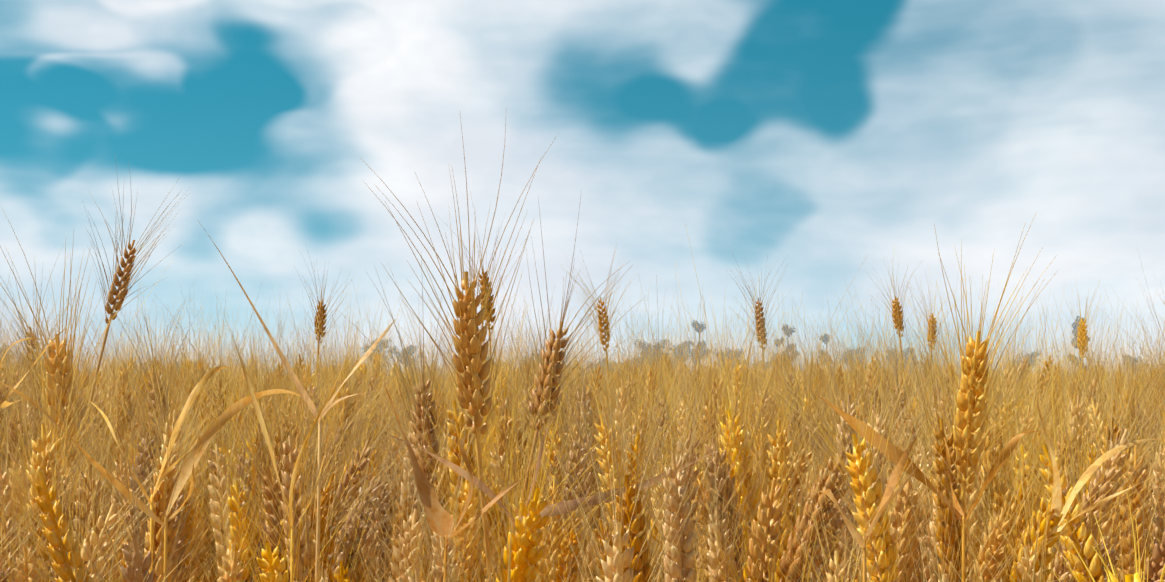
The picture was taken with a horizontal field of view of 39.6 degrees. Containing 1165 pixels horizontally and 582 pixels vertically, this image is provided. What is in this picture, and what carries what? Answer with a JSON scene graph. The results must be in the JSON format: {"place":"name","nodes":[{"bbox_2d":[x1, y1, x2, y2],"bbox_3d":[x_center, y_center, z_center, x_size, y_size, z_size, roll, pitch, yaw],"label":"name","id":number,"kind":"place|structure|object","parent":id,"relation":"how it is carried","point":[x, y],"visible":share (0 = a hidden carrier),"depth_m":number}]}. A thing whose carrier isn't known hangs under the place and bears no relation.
{"place":"outdoors","nodes":[
{"label":"outdoors","id":0,"kind":"place"},
{"bbox_2d":[0,0,1164,378],"label":"sky","id":1,"kind":"structure","parent":0,"point":[828,136]},
{"label":"field ground","id":2,"kind":"structure","parent":0,"visible":0},
{"bbox_2d":[0,328,65,408],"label":"leaves","id":3,"kind":"object","parent":2,"relation":"on","point":[3,403],"visible":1,"depth_m":0.78},
{"bbox_2d":[0,246,81,402],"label":"wheat","id":4,"kind":"object","parent":2,"relation":"on","point":[31,341],"visible":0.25,"depth_m":1.66},
{"bbox_2d":[0,211,133,482],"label":"wheat","id":5,"kind":"object","parent":2,"relation":"on","point":[54,360],"visible":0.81,"depth_m":0.97},
{"bbox_2d":[44,526,192,581],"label":"wheat","id":6,"kind":"object","parent":2,"relation":"on","point":[111,567],"visible":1,"depth_m":0.40},
{"bbox_2d":[78,154,189,459],"bbox_3d":[-0.409,0.453,1.415,0.120,1.152,0.096,0,-3,-2],"label":"wheat","id":7,"kind":"object","parent":2,"relation":"on","point":[125,273],"visible":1,"depth_m":1.43},
{"bbox_2d":[94,298,201,453],"bbox_3d":[-0.340,0.510,1.244,0.087,1.017,0.102,0,-3,-2],"label":"wheat","id":8,"kind":"object","parent":2,"relation":"on","point":[152,393],"visible":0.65,"depth_m":1.27},
{"bbox_2d":[0,382,302,581],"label":"leaves","id":9,"kind":"object","parent":2,"relation":"on","point":[200,447],"visible":0.94,"depth_m":0.78},
{"bbox_2d":[90,366,230,572],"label":"leaves","id":10,"kind":"object","parent":2,"relation":"on","point":[203,381],"visible":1,"depth_m":0.80},
{"bbox_2d":[197,384,351,581],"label":"wheat","id":11,"kind":"object","parent":2,"relation":"on","point":[324,561],"visible":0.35,"depth_m":0.92},
{"bbox_2d":[226,321,348,581],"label":"leaves","id":12,"kind":"object","parent":2,"relation":"on","point":[261,419],"visible":0.94,"depth_m":0.78},
{"bbox_2d":[199,222,394,581],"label":"leaves","id":13,"kind":"object","parent":2,"relation":"on","point":[306,397],"visible":0.98,"depth_m":0.81},
{"bbox_2d":[296,252,353,379],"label":"wheat","id":14,"kind":"object","parent":2,"relation":"on","point":[321,311],"visible":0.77,"depth_m":2.37},
{"bbox_2d":[330,261,502,534],"bbox_3d":[-0.114,0.491,1.061,0.102,1.033,0.093,-3,-5,42],"label":"wheat","id":15,"kind":"object","parent":2,"relation":"on","point":[420,412],"visible":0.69,"depth_m":1.07},
{"bbox_2d":[384,385,520,581],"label":"leaves","id":16,"kind":"object","parent":2,"relation":"on","point":[441,515],"visible":0.98,"depth_m":0.73},
{"bbox_2d":[359,117,556,581],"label":"wheat","id":17,"kind":"object","parent":2,"relation":"on","point":[472,351],"visible":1,"depth_m":0.83},
{"bbox_2d":[453,191,525,374],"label":"wheat","id":18,"kind":"object","parent":2,"relation":"on","point":[484,293],"visible":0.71,"depth_m":2.08},
{"bbox_2d":[435,524,571,581],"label":"grass tuft","id":19,"kind":"object","parent":2,"relation":"on","point":[509,573],"visible":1,"depth_m":0.30},
{"bbox_2d":[390,420,715,566],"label":"leaves","id":20,"kind":"object","parent":2,"relation":"on","point":[483,487],"visible":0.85,"depth_m":0.78},
{"bbox_2d":[490,189,641,533],"bbox_3d":[-0.033,0.469,0.982,0.098,1.069,0.191,-2,-4,31],"label":"wheat","id":21,"kind":"object","parent":2,"relation":"on","point":[557,345],"visible":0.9,"depth_m":1.02},
{"bbox_2d":[561,246,635,392],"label":"wheat","id":22,"kind":"object","parent":2,"relation":"on","point":[604,322],"visible":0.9,"depth_m":2.28},
{"bbox_2d":[672,323,761,569],"bbox_3d":[0.087,0.525,1.466,0.093,1.015,0.196,-2,-4,35],"label":"wheat","id":23,"kind":"object","parent":2,"relation":"on","point":[712,390],"visible":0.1,"depth_m":1.54},
{"bbox_2d":[726,251,794,373],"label":"wheat","id":24,"kind":"object","parent":2,"relation":"on","point":[760,319],"visible":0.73,"depth_m":2.59},
{"bbox_2d":[699,523,877,581],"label":"wheat","id":25,"kind":"object","parent":2,"relation":"on","point":[770,580],"visible":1,"depth_m":0.37},
{"bbox_2d":[730,340,906,570],"bbox_3d":[0.172,0.521,1.085,0.141,0.977,0.093,2,-4,-28],"label":"wheat","id":26,"kind":"object","parent":2,"relation":"on","point":[858,556],"visible":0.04,"depth_m":1.11},
{"bbox_2d":[814,437,919,581],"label":"leaves","id":27,"kind":"object","parent":2,"relation":"on","point":[892,483],"visible":0.88,"depth_m":0.69},
{"bbox_2d":[814,324,943,581],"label":"wheat","id":28,"kind":"object","parent":2,"relation":"on","point":[875,450],"visible":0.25,"depth_m":1.00},
{"bbox_2d":[865,257,929,373],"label":"wheat","id":29,"kind":"object","parent":2,"relation":"on","point":[896,304],"visible":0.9,"depth_m":2.70},
{"bbox_2d":[809,390,1038,581],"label":"leaves","id":30,"kind":"object","parent":2,"relation":"on","point":[851,421],"visible":0.94,"depth_m":0.76},
{"bbox_2d":[906,277,964,365],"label":"wheat","id":31,"kind":"object","parent":2,"relation":"on","point":[933,327],"visible":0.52,"depth_m":2.90},
{"bbox_2d":[915,521,1042,581],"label":"grass tuft","id":32,"kind":"object","parent":2,"relation":"on","point":[1033,578],"visible":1,"depth_m":0.29},
{"bbox_2d":[904,214,1056,573],"bbox_3d":[0.227,0.479,0.871,0.116,1.035,0.141,0,-3,-2],"label":"wheat","id":33,"kind":"object","parent":2,"relation":"on","point":[968,364],"visible":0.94,"depth_m":0.87},
{"bbox_2d":[938,348,1078,496],"bbox_3d":[0.239,0.527,1.177,0.279,0.975,0.110,0,-3,-2],"label":"wheat","id":34,"kind":"object","parent":2,"relation":"on","point":[1014,418],"visible":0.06,"depth_m":1.19},
{"bbox_2d":[1060,281,1105,388],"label":"wheat","id":35,"kind":"object","parent":2,"relation":"on","point":[1084,333],"visible":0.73,"depth_m":2.50},
{"bbox_2d":[1038,393,1155,581],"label":"leaves","id":36,"kind":"object","parent":2,"relation":"on","point":[1085,477],"visible":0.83,"depth_m":0.77},
{"bbox_2d":[1052,494,1164,581],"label":"wheat","id":37,"kind":"object","parent":2,"relation":"on","point":[1136,577],"visible":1,"depth_m":0.39}
]}

